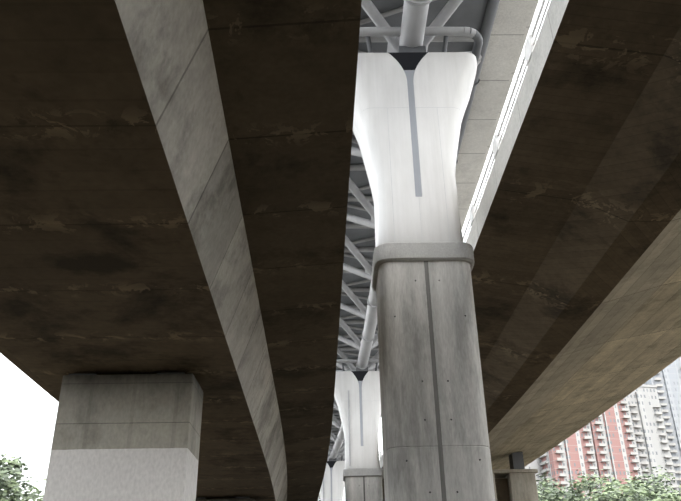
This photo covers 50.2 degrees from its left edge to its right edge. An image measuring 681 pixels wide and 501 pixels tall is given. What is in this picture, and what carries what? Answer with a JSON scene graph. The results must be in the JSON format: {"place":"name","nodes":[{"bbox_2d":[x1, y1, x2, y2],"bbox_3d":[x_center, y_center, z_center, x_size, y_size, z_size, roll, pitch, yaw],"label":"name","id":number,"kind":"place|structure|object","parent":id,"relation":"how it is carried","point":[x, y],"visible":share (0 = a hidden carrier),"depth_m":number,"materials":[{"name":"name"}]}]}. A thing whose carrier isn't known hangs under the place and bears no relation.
{"place":"outdoors","nodes":[
{"label":"outdoors","id":0,"kind":"place"},
{"bbox_2d":[43,372,254,500],"bbox_3d":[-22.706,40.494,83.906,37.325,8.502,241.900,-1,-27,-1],"label":"viaduct piers","id":1,"kind":"structure","parent":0,"point":[126,437],"depth_m":20.23,"materials":[{"name":"grey concrete"}]},
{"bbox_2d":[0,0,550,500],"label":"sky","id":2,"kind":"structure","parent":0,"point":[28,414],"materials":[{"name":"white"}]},
{"bbox_2d":[329,0,487,445],"bbox_3d":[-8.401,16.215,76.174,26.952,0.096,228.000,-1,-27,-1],"label":"steel truss","id":3,"kind":"object","parent":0,"point":[469,13],"visible":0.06,"depth_m":29.03,"materials":[{"name":"grey metal"}]},
{"bbox_2d":[345,261,494,500],"bbox_3d":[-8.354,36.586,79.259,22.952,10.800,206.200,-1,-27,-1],"label":"rail pier columns","id":4,"kind":"structure","parent":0,"point":[409,433],"depth_m":18.80,"materials":[{"name":"grey concrete"}]},
{"bbox_2d":[319,52,476,500],"bbox_3d":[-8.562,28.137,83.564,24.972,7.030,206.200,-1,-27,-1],"label":"rail pier heads","id":5,"kind":"object","parent":4,"relation":"on","point":[443,79],"visible":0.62,"depth_m":22.71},
{"bbox_2d":[327,52,427,500],"bbox_3d":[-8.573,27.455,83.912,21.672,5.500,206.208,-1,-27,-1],"label":"pier drain stripes","id":6,"kind":"object","parent":5,"relation":"attached to","point":[408,62],"visible":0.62,"depth_m":23.37,"materials":[{"name":"grey metal"}]},
{"bbox_2d":[338,107,459,500],"bbox_3d":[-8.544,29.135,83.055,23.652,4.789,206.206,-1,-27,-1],"label":"panel seams","id":7,"kind":"object","parent":5,"relation":"attached to","point":[419,206],"visible":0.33,"depth_m":22.34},
{"bbox_2d":[320,30,482,500],"bbox_3d":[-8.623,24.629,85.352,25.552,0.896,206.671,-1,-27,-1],"label":"steel pier rail","id":8,"kind":"object","parent":5,"relation":"on","point":[477,38],"visible":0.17,"depth_m":23.98,"materials":[{"name":"grey metal"}]},
{"bbox_2d":[363,261,446,500],"bbox_3d":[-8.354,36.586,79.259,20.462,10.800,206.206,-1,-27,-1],"label":"rail pier grooves","id":9,"kind":"object","parent":4,"relation":"attached to","point":[438,423],"visible":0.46,"depth_m":18.74,"materials":[{"name":"grey concrete"}]},
{"bbox_2d":[343,242,474,481],"bbox_3d":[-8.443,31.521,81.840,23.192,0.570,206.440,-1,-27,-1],"label":"rail pier collars","id":10,"kind":"object","parent":4,"relation":"attached to","point":[420,251],"visible":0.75,"depth_m":20.37,"materials":[{"name":"grey concrete"}]},
{"bbox_2d":[359,280,480,492],"bbox_3d":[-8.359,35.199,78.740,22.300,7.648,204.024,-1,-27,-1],"label":"bolt holes","id":11,"kind":"object","parent":4,"relation":"attached to","point":[425,419],"visible":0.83,"depth_m":18.29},
{"bbox_2d":[318,0,538,497],"bbox_3d":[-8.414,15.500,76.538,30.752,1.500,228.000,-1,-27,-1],"label":"rail deck slab","id":12,"kind":"structure","parent":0,"point":[510,28],"depth_m":31.51,"materials":[{"name":"grey concrete"}]},
{"bbox_2d":[492,452,538,500],"bbox_3d":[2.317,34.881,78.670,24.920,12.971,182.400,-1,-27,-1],"label":"viaduct piers","id":13,"kind":"structure","parent":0,"point":[516,481],"depth_m":53.27,"materials":[{"name":"grey concrete"}]},
{"bbox_2d":[590,396,643,496],"bbox_3d":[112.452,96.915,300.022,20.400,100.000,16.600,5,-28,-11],"label":"apartment tower","id":14,"kind":"structure","parent":0,"point":[615,445],"depth_m":300.29,"materials":[{"name":"concrete"}]},
{"bbox_2d":[627,384,678,494],"bbox_3d":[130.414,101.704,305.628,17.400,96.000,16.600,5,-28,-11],"label":"apartment tower","id":15,"kind":"structure","parent":0,"point":[652,441],"depth_m":309.38,"materials":[{"name":"concrete"}]},
{"bbox_2d":[644,357,680,491],"bbox_3d":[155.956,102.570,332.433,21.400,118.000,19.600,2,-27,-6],"label":"apartment tower","id":16,"kind":"structure","parent":0,"point":[667,380],"depth_m":337.75,"materials":[{"name":"concrete"}]},
{"label":"ground","id":17,"kind":"structure","parent":0,"visible":0},
{"bbox_2d":[0,0,361,500],"bbox_3d":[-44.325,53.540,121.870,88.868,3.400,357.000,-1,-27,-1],"label":"viaduct girder","id":18,"kind":"object","parent":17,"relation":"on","point":[174,181],"visible":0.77,"depth_m":14.48,"materials":[{"name":"concrete"}]},
{"bbox_2d":[0,451,680,500],"bbox_3d":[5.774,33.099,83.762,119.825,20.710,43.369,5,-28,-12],"label":"riverside trees","id":19,"kind":"object","parent":17,"relation":"on","point":[635,489],"visible":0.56,"depth_m":75.09,"materials":[{"name":"green plant"}]},
{"bbox_2d":[317,0,499,500],"bbox_3d":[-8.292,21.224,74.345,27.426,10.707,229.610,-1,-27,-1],"label":"rail truss tubes","id":20,"kind":"object","parent":17,"relation":"on","point":[413,31],"visible":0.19,"depth_m":35.19},
{"bbox_2d":[379,0,680,500],"bbox_3d":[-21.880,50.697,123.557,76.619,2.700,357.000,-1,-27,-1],"label":"viaduct girder","id":21,"kind":"object","parent":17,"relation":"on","point":[574,238],"visible":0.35,"depth_m":22.05,"materials":[{"name":"concrete"}]},
{"bbox_2d":[379,0,549,457],"bbox_3d":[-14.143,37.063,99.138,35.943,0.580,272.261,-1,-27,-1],"label":"viaduct railing","id":22,"kind":"object","parent":21,"relation":"on","point":[530,43],"visible":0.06,"depth_m":19.73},
{"bbox_2d":[525,458,543,500],"bbox_3d":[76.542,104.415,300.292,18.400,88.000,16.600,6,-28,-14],"label":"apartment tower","id":23,"kind":"structure","parent":17,"relation":"on","point":[534,464],"depth_m":300.00,"materials":[{"name":"concrete"}]},
{"bbox_2d":[539,423,601,499],"bbox_3d":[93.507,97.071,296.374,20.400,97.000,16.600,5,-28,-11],"label":"apartment tower","id":24,"kind":"structure","parent":17,"relation":"on","point":[562,462],"depth_m":294.85,"materials":[{"name":"concrete"}]}
]}

